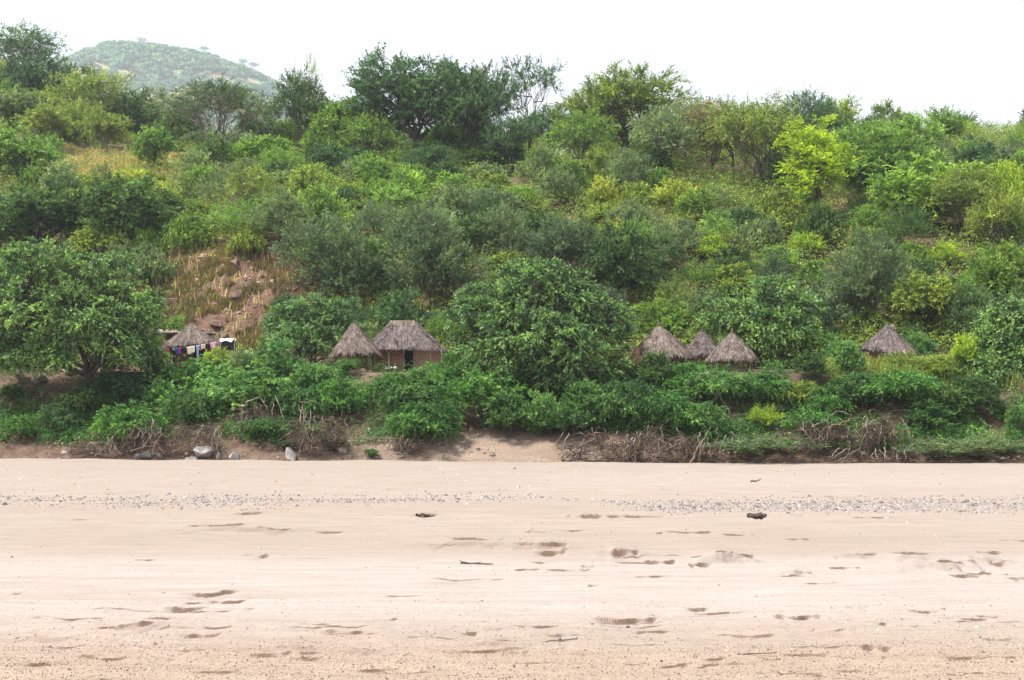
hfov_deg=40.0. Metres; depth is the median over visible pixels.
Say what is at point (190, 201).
shrub
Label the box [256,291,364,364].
riverside tree
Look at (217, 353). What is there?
shrub
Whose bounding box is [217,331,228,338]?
rock
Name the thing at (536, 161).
shrub
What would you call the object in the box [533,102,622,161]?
tree
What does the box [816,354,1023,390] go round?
reed grass
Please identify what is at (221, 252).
dry grass
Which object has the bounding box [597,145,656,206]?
tree
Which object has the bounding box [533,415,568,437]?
shrub
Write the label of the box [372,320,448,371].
thatched hut
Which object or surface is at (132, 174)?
shrub
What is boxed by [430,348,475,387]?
shrub
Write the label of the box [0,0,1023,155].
sky
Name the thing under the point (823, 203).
shrub
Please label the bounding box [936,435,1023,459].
shrub
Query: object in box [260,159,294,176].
shrub
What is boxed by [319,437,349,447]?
shrub
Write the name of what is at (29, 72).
tree
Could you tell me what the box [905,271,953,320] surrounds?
shrub
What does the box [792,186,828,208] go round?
shrub
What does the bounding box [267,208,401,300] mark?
tree
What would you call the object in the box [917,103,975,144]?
shrub
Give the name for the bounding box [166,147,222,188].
shrub
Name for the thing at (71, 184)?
shrub
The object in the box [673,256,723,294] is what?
shrub
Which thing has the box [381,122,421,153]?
tree
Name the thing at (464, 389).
shrub
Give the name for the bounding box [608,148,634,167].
shrub
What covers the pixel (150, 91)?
tree
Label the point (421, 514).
driftwood
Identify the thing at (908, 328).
shrub
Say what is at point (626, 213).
tree
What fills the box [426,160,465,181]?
shrub
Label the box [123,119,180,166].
tree
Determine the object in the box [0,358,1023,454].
creepers
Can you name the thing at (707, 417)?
shrub
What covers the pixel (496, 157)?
shrub
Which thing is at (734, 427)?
shrub
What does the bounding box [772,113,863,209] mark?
tree
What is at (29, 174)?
shrub
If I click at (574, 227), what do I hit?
shrub
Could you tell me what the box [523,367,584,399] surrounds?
shrub
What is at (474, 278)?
shrub
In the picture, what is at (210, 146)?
shrub
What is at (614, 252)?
tree
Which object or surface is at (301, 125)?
tree
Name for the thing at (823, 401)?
shrub
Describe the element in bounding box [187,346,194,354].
sheet
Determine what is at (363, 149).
shrub
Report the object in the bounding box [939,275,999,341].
tree
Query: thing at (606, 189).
shrub
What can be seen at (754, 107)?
tree
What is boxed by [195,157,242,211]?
shrub
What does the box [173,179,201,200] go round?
shrub
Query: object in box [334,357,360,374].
shrub
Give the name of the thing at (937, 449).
shrub
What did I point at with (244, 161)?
shrub
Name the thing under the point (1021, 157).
shrub
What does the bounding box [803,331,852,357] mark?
shrub
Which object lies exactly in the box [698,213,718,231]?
shrub
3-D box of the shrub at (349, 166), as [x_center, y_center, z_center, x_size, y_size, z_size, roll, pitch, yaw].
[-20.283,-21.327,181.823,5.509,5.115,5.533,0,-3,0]
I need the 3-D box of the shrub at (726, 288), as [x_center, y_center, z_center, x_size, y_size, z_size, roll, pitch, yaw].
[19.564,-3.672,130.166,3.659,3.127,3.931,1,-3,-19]
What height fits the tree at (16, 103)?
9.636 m
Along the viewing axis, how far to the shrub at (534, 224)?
145.22 m
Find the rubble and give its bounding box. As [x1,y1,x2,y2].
[2,412,1023,463]
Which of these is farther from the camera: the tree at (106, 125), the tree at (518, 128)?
the tree at (106, 125)
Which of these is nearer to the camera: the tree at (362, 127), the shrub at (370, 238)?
the shrub at (370, 238)
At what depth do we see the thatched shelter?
113.50 m
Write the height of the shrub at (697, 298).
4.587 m
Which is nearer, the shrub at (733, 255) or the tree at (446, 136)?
the shrub at (733, 255)
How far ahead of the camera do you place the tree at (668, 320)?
122.83 m
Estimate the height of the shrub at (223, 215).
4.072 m
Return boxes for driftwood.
[416,513,434,516]
[459,560,492,563]
[541,637,577,641]
[737,652,776,654]
[747,512,766,518]
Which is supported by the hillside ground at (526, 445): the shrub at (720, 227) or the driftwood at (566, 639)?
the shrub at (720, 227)
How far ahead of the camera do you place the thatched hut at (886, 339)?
108.54 m
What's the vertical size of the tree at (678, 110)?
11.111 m
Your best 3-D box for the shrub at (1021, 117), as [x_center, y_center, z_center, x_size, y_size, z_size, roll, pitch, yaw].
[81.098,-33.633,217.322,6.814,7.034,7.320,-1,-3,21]
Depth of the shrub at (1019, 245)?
132.71 m
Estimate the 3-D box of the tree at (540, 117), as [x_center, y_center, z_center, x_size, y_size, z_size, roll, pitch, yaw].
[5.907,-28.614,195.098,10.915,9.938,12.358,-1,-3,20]
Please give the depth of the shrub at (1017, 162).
159.51 m
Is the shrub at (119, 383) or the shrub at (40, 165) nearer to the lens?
the shrub at (119, 383)
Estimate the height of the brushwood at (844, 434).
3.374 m
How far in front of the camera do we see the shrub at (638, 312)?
127.17 m
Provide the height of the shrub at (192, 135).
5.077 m
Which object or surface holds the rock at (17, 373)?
on the hillside ground at (526, 445)
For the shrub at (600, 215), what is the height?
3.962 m
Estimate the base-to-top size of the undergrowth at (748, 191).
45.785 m
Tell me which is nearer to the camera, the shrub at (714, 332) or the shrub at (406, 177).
the shrub at (714, 332)
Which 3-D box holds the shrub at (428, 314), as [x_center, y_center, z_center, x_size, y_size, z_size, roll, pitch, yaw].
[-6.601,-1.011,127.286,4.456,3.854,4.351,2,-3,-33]
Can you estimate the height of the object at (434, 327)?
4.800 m
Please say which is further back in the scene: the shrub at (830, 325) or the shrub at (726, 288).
the shrub at (726, 288)
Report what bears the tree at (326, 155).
on the hillside ground at (526, 445)
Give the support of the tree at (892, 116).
on the hillside ground at (526, 445)
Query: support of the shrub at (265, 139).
on the hillside ground at (526, 445)
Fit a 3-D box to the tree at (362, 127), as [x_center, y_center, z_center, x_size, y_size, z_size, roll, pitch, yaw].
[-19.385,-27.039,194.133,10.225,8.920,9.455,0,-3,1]
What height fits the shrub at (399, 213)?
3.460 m
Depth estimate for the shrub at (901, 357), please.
105.72 m
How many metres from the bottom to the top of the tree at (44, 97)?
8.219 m
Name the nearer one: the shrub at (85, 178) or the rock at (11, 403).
the rock at (11, 403)
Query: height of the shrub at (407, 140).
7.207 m
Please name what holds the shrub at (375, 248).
on the hillside ground at (526, 445)
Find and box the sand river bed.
[0,458,1023,679]
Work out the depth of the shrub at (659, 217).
149.39 m
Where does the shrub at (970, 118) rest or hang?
on the hillside ground at (526, 445)
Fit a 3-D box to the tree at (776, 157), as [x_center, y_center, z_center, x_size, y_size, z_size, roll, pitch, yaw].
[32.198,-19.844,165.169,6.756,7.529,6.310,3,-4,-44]
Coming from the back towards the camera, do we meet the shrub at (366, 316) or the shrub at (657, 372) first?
the shrub at (366, 316)
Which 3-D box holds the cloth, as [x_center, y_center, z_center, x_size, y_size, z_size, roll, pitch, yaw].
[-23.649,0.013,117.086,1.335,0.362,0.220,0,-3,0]
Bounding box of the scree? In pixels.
[48,232,480,371]
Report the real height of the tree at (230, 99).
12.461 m
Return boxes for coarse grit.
[0,598,1023,679]
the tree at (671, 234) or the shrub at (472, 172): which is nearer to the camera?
the tree at (671, 234)
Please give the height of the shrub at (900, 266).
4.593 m
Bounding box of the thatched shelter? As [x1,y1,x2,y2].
[328,321,381,371]
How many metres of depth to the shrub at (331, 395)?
105.56 m
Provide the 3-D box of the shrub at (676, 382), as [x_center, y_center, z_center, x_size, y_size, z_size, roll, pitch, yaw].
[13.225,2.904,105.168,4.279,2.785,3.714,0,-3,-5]
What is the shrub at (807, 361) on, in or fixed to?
on the hillside ground at (526, 445)
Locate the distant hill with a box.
[62,51,288,136]
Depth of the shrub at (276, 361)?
110.25 m
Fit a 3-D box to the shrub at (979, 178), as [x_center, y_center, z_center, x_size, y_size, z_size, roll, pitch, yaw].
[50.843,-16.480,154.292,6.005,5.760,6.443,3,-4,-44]
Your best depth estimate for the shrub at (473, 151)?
190.07 m
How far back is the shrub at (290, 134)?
208.00 m
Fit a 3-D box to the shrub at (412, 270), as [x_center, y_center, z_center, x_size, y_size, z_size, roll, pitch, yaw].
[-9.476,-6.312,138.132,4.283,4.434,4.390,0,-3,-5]
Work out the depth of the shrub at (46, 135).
198.67 m
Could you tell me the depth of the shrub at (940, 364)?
103.66 m
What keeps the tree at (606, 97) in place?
on the hillside ground at (526, 445)
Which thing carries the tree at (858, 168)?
on the hillside ground at (526, 445)
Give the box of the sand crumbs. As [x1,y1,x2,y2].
[3,466,1023,663]
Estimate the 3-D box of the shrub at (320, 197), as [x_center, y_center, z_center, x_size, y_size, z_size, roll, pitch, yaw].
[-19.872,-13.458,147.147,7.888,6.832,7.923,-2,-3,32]
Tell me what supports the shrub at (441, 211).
on the hillside ground at (526, 445)
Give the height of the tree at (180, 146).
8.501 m
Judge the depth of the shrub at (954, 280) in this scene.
127.86 m
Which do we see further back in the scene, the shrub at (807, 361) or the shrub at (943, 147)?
the shrub at (943, 147)
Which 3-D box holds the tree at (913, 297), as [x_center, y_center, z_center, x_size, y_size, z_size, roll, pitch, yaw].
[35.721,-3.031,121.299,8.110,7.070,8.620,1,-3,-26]
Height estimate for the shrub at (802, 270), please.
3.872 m
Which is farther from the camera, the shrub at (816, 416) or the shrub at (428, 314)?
the shrub at (428, 314)
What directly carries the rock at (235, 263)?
on the hillside ground at (526, 445)
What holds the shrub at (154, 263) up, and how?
on the hillside ground at (526, 445)
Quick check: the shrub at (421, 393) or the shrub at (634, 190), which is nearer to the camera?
the shrub at (421, 393)
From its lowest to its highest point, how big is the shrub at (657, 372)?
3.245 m
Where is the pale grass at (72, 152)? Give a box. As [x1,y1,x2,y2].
[0,142,1022,358]
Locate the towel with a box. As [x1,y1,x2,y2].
[210,342,215,347]
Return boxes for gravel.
[0,490,1023,516]
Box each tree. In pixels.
[0,18,72,84]
[0,47,97,113]
[0,58,8,77]
[0,78,20,105]
[0,82,47,131]
[0,120,75,191]
[0,173,103,256]
[0,225,175,397]
[10,102,78,144]
[21,88,58,109]
[27,58,145,145]
[41,171,188,243]
[46,96,125,148]
[66,218,141,259]
[80,105,135,152]
[85,94,121,109]
[100,103,140,144]
[101,86,162,141]
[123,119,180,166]
[136,81,170,120]
[137,73,276,151]
[139,116,175,139]
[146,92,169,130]
[157,101,212,152]
[171,130,205,151]
[203,126,229,144]
[210,161,289,206]
[214,127,245,146]
[225,97,286,142]
[238,185,315,249]
[249,61,259,68]
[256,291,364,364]
[266,67,326,158]
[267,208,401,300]
[285,115,328,134]
[290,52,324,133]
[298,140,364,181]
[301,94,361,158]
[333,42,492,156]
[336,100,386,142]
[336,109,406,155]
[374,192,494,311]
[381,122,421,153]
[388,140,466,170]
[410,122,470,156]
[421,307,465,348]
[430,58,526,158]
[433,239,646,387]
[450,125,486,157]
[469,200,535,255]
[474,250,534,271]
[477,110,542,175]
[498,53,567,150]
[509,101,585,146]
[522,209,616,269]
[529,164,588,210]
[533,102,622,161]
[547,58,703,153]
[552,116,604,152]
[577,218,679,306]
[587,127,643,152]
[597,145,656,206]
[602,197,656,228]
[617,296,699,339]
[623,100,702,168]
[630,140,675,182]
[641,219,699,279]
[656,92,712,172]
[673,96,755,181]
[688,86,818,196]
[692,266,831,362]
[705,94,761,181]
[736,103,773,120]
[758,141,809,187]
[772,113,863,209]
[774,84,846,131]
[799,223,921,332]
[825,142,893,206]
[830,109,954,190]
[830,119,853,145]
[859,151,1005,229]
[876,111,926,151]
[883,264,987,335]
[910,157,1007,244]
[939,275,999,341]
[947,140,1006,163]
[948,291,1023,390]
[959,236,1023,303]
[962,183,1023,245]
[982,155,1023,239]
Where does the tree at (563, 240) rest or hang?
on the hillside ground at (526, 445)
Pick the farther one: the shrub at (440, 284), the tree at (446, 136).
the tree at (446, 136)
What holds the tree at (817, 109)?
on the hillside ground at (526, 445)
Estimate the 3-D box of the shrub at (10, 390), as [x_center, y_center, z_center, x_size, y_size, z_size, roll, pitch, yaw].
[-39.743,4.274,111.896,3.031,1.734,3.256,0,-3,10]
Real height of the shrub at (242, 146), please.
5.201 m
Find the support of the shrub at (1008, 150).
on the hillside ground at (526, 445)
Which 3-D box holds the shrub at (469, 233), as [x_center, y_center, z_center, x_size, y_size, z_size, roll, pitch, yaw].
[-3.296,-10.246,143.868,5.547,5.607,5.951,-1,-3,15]
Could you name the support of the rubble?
on the hillside ground at (526, 445)
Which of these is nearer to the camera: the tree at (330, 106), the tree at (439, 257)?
the tree at (439, 257)
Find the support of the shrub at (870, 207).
on the hillside ground at (526, 445)
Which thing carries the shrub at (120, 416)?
on the hillside ground at (526, 445)
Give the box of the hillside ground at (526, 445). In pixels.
[0,117,1023,463]
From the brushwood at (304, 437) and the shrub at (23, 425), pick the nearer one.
the brushwood at (304, 437)
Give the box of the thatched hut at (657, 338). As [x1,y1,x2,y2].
[630,321,697,372]
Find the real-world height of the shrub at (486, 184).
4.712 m
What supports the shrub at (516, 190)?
on the hillside ground at (526, 445)
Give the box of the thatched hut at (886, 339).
[859,325,920,360]
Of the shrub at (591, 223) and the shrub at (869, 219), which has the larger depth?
the shrub at (591, 223)
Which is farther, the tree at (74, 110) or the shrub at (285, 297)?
the tree at (74, 110)
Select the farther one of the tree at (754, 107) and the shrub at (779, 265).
the tree at (754, 107)
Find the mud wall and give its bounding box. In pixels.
[633,345,651,374]
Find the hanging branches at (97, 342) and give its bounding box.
[81,322,115,362]
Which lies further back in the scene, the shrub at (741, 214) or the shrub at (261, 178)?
the shrub at (261, 178)
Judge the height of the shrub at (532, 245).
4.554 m
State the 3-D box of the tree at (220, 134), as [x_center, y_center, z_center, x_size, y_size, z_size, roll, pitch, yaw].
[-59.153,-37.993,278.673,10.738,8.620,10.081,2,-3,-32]
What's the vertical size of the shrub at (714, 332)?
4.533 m
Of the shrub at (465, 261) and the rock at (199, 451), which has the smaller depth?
the rock at (199, 451)
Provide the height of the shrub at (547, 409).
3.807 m
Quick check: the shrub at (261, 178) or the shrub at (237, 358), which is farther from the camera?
the shrub at (261, 178)
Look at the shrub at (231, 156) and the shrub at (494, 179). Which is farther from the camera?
the shrub at (231, 156)
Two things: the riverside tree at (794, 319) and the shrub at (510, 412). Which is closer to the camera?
the shrub at (510, 412)
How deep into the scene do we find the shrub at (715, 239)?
141.87 m
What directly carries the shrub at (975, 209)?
on the hillside ground at (526, 445)
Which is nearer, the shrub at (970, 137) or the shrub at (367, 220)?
the shrub at (367, 220)
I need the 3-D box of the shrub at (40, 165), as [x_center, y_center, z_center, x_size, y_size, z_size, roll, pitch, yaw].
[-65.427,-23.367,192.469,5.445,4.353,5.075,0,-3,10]
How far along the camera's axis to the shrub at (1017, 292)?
117.19 m
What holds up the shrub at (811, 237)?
on the hillside ground at (526, 445)
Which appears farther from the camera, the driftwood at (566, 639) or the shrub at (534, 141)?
the shrub at (534, 141)
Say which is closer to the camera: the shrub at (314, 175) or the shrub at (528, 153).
the shrub at (314, 175)
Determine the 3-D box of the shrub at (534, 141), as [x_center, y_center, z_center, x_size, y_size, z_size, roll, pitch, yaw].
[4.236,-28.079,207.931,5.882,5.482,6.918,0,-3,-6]
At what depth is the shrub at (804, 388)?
102.06 m
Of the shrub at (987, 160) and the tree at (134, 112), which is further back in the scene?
the tree at (134, 112)
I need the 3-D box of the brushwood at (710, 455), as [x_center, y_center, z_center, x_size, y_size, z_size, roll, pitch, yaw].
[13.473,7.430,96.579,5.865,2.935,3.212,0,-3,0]
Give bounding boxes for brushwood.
[66,436,128,457]
[94,418,227,458]
[232,396,285,438]
[277,399,359,459]
[382,429,423,455]
[547,425,647,462]
[611,415,708,462]
[670,428,744,462]
[788,409,885,452]
[824,445,933,463]
[857,409,912,451]
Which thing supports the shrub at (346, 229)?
on the hillside ground at (526, 445)
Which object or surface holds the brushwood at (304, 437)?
on the hillside ground at (526, 445)
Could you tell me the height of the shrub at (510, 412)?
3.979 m
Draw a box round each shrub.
[0,115,8,128]
[0,188,22,221]
[0,383,32,401]
[0,413,48,437]
[9,180,46,220]
[11,161,46,188]
[20,127,58,159]
[26,238,91,267]
[28,156,52,176]
[29,158,82,188]
[33,399,88,430]
[44,176,80,198]
[49,112,83,147]
[51,379,115,412]
[67,171,103,189]
[68,185,106,210]
[80,370,157,401]
[82,160,122,192]
[87,399,176,439]
[90,347,119,371]
[103,240,150,264]
[106,166,162,186]
[107,241,177,289]
[119,175,159,200]
[127,167,152,176]
[129,226,170,251]
[133,311,167,344]
[133,354,171,377]
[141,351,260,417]
[143,217,170,239]
[152,178,182,206]
[153,173,175,182]
[154,387,226,424]
[157,209,216,254]
[161,314,185,336]
[163,198,199,212]
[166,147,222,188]
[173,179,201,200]
[174,199,221,234]
[180,128,213,150]
[183,161,215,199]
[192,134,237,172]
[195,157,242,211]
[197,346,232,368]
[197,365,305,406]
[200,198,263,240]
[203,203,220,236]
[205,204,244,233]
[214,147,238,173]
[223,347,255,373]
[225,155,260,174]
[225,223,267,255]
[228,135,268,165]
[230,415,293,439]
[233,192,286,213]
[238,130,304,168]
[239,166,279,189]
[248,337,307,377]
[256,143,306,169]
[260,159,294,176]
[265,386,321,417]
[266,291,309,313]
[269,117,304,152]
[270,169,294,191]
[276,440,300,447]
[277,162,327,191]
[282,183,309,210]
[287,179,353,228]
[287,363,343,390]
[289,227,341,275]
[291,161,339,185]
[297,376,372,418]
[299,113,352,155]
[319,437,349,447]
[321,199,360,221]
[323,184,362,206]
[323,294,376,330]
[329,181,365,207]
[329,320,379,356]
[330,216,352,252]
[334,156,367,187]
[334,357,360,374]
[343,144,368,165]
[343,235,408,296]
[344,205,394,239]
[345,123,385,148]
[346,150,391,169]
[349,155,397,184]
[351,235,399,264]
[355,195,406,237]
[358,178,394,199]
[358,182,428,214]
[360,371,417,399]
[363,448,378,458]
[367,286,433,330]
[374,382,458,413]
[377,162,426,201]
[380,399,466,443]
[384,198,459,241]
[386,146,405,163]
[386,160,437,191]
[386,206,410,224]
[394,131,423,152]
[399,263,432,288]
[400,366,435,385]
[419,308,456,343]
[421,275,463,298]
[424,169,474,201]
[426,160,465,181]
[428,177,483,226]
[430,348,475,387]
[433,367,533,427]
[440,269,493,300]
[453,245,471,272]
[454,213,501,257]
[457,146,491,167]
[459,191,513,224]
[462,180,499,199]
[463,160,506,185]
[464,186,489,213]
[466,170,514,191]
[475,124,507,151]
[475,139,530,172]
[475,186,523,217]
[475,387,538,438]
[480,266,508,286]
[502,184,548,209]
[506,193,531,217]
[508,140,569,188]
[511,204,562,236]
[513,148,545,180]
[516,388,566,437]
[519,230,565,261]
[523,137,548,150]
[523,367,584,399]
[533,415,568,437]
[537,155,591,204]
[546,207,576,223]
[547,218,594,236]
[553,155,599,193]
[555,377,620,421]
[557,400,604,435]
[575,216,597,229]
[580,146,623,184]
[580,283,629,340]
[581,200,619,222]
[583,172,622,209]
[584,376,657,428]
[592,216,629,250]
[592,349,637,372]
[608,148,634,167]
[617,212,661,250]
[620,178,659,206]
[620,388,700,428]
[627,400,670,433]
[628,135,672,152]
[630,301,658,321]
[631,349,680,388]
[637,165,681,191]
[641,209,669,231]
[644,268,686,297]
[645,176,696,211]
[646,276,694,313]
[656,215,709,256]
[662,361,710,391]
[665,400,730,433]
[668,158,683,168]
[668,184,720,221]
[671,369,761,402]
[673,103,717,161]
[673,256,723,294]
[678,286,726,332]
[682,178,707,187]
[689,182,734,214]
[691,234,727,258]
[696,206,741,242]
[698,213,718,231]
[701,243,754,279]
[701,262,754,297]
[702,419,752,442]
[703,432,831,460]
[709,308,745,345]
[711,283,742,298]
[714,369,797,403]
[720,206,764,236]
[724,193,744,205]
[732,213,785,255]
[735,275,779,295]
[744,185,807,228]
[744,402,786,432]
[751,244,803,270]
[754,246,798,279]
[767,279,804,292]
[768,213,794,237]
[768,277,810,292]
[773,379,821,405]
[781,409,846,434]
[787,230,832,258]
[789,199,848,245]
[789,349,829,379]
[790,257,836,288]
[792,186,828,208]
[794,382,856,417]
[801,198,839,233]
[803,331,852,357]
[805,277,830,299]
[806,123,835,146]
[809,290,863,323]
[816,313,837,337]
[818,93,864,131]
[823,226,897,275]
[823,338,870,373]
[825,370,889,409]
[830,289,868,317]
[837,191,878,222]
[845,208,895,232]
[846,202,885,224]
[846,225,888,250]
[854,369,951,405]
[861,109,886,131]
[866,98,907,121]
[872,200,935,246]
[872,349,925,368]
[877,261,915,300]
[879,198,911,214]
[886,240,935,265]
[890,435,1005,459]
[897,320,925,350]
[899,398,965,433]
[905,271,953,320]
[905,331,940,356]
[910,258,938,280]
[913,382,986,426]
[914,353,967,378]
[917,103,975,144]
[922,238,969,268]
[923,149,953,173]
[930,137,955,157]
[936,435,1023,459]
[944,332,978,376]
[947,274,972,294]
[949,372,1011,417]
[950,111,985,138]
[950,136,982,157]
[955,168,1007,185]
[956,132,987,149]
[956,257,1005,292]
[962,184,999,229]
[969,152,1016,175]
[972,244,1013,258]
[986,144,1016,162]
[995,115,1023,150]
[997,209,1023,244]
[999,135,1023,154]
[1000,282,1023,305]
[1004,405,1023,434]
[1005,159,1023,178]
[1007,239,1023,262]
[1012,146,1023,160]
[1012,149,1023,163]
[1016,108,1023,123]
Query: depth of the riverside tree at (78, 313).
109.56 m
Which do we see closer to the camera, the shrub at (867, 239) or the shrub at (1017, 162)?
the shrub at (867, 239)
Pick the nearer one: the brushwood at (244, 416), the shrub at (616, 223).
the brushwood at (244, 416)
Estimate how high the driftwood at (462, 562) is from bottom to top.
0.121 m
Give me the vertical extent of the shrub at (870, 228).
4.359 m
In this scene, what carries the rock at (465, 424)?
on the hillside ground at (526, 445)
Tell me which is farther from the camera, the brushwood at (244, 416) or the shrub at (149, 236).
the shrub at (149, 236)
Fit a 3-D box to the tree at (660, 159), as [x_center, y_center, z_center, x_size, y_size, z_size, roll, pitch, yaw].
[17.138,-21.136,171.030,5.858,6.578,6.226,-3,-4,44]
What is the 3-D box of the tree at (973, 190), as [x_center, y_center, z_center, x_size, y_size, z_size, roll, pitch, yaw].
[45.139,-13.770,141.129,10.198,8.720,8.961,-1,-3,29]
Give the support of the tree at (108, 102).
on the hillside ground at (526, 445)
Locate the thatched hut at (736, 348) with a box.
[706,328,759,371]
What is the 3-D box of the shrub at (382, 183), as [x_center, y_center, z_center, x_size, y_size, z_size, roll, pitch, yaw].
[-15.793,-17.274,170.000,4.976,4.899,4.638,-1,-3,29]
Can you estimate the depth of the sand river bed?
34.04 m
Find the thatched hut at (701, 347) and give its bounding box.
[687,329,715,369]
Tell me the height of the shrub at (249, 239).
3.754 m
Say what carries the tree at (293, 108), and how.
on the hillside ground at (526, 445)
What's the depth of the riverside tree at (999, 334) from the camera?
103.90 m
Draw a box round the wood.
[44,39,310,137]
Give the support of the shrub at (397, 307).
on the hillside ground at (526, 445)
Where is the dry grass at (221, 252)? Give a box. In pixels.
[144,241,311,362]
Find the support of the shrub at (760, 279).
on the hillside ground at (526, 445)
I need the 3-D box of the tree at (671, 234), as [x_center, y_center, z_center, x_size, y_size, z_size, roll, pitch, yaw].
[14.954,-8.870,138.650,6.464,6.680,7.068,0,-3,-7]
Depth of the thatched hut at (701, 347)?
115.48 m
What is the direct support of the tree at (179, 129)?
on the hillside ground at (526, 445)
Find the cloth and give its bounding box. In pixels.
[220,338,235,341]
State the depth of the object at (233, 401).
110.18 m
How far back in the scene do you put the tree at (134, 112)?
232.79 m
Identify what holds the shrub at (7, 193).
on the hillside ground at (526, 445)
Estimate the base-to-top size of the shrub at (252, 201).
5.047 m
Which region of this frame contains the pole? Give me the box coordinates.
[234,314,234,348]
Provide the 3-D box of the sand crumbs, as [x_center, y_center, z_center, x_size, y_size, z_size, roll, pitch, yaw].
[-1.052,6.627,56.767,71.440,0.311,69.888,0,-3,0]
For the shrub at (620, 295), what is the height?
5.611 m
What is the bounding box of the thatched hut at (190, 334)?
[159,322,219,371]
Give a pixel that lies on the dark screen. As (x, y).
(230, 345)
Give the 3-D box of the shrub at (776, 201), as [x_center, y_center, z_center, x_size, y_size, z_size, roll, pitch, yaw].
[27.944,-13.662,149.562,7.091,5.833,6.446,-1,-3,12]
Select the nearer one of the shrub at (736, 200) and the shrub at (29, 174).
the shrub at (736, 200)
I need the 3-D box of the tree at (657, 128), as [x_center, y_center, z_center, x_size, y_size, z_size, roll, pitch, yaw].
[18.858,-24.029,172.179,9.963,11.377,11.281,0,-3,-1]
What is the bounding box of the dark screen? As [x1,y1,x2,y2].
[220,338,235,351]
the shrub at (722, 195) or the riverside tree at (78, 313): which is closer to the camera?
the riverside tree at (78, 313)
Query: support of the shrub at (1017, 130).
on the hillside ground at (526, 445)
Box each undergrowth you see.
[0,119,1023,369]
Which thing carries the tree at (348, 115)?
on the hillside ground at (526, 445)
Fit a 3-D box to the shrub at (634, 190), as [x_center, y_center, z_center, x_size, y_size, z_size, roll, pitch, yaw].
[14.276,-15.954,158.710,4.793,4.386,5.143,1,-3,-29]
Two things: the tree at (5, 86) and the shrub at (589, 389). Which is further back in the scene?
the tree at (5, 86)
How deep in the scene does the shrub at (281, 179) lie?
177.82 m
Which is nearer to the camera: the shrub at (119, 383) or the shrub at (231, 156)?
the shrub at (119, 383)
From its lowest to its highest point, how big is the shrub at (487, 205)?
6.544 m
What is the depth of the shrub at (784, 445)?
95.21 m
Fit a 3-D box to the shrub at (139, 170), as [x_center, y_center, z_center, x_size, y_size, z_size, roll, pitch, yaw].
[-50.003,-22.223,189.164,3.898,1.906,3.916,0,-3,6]
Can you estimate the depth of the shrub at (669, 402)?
99.69 m
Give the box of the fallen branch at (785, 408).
[696,372,794,421]
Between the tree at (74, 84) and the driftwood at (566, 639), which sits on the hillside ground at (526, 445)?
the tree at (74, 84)
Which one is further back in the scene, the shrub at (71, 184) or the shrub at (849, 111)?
the shrub at (849, 111)
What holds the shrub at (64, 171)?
on the hillside ground at (526, 445)
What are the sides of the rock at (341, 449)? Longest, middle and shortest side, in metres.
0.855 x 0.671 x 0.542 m
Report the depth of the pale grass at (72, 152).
162.78 m
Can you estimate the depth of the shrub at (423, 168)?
175.31 m
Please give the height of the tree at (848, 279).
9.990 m
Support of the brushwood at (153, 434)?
on the hillside ground at (526, 445)
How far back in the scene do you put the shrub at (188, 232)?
143.86 m
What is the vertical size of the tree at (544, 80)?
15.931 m
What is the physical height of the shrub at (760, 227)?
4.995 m
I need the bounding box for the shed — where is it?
[157,329,217,362]
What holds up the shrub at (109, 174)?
on the hillside ground at (526, 445)
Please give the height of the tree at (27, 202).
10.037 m
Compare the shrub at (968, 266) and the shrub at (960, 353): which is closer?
the shrub at (960, 353)
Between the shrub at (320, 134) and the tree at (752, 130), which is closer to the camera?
the tree at (752, 130)
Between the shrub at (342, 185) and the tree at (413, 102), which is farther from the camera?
the tree at (413, 102)
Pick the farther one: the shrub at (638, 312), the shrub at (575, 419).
the shrub at (638, 312)
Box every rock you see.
[1,400,17,414]
[15,369,23,378]
[33,374,42,383]
[134,451,150,459]
[156,453,162,459]
[165,298,178,304]
[184,456,197,459]
[193,446,211,456]
[210,320,221,328]
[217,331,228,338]
[229,452,238,459]
[230,259,239,270]
[230,289,243,299]
[285,447,295,460]
[337,447,346,453]
[460,421,467,428]
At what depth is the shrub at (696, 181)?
169.47 m
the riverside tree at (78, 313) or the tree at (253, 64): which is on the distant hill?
the tree at (253, 64)
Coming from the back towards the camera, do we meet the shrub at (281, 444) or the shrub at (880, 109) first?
the shrub at (880, 109)
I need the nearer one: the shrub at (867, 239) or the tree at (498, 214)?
the shrub at (867, 239)
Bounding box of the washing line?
[113,339,218,372]
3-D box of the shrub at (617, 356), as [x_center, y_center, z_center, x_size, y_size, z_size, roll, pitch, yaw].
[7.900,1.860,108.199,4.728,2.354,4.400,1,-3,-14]
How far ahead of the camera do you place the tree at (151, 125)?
252.05 m
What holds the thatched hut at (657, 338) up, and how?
on the hillside ground at (526, 445)
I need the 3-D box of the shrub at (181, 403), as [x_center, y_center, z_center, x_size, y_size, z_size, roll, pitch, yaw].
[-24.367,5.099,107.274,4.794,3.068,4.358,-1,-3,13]
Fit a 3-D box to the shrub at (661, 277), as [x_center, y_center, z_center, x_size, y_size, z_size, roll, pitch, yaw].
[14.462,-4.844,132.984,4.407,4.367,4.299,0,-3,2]
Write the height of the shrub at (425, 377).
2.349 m
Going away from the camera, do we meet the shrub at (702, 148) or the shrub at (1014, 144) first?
the shrub at (1014, 144)
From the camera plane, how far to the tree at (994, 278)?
124.41 m
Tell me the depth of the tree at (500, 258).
138.01 m
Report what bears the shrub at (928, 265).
on the hillside ground at (526, 445)
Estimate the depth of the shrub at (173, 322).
128.74 m
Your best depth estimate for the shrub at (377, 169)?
177.13 m
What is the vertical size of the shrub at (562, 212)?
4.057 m
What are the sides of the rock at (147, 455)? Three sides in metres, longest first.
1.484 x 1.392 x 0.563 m

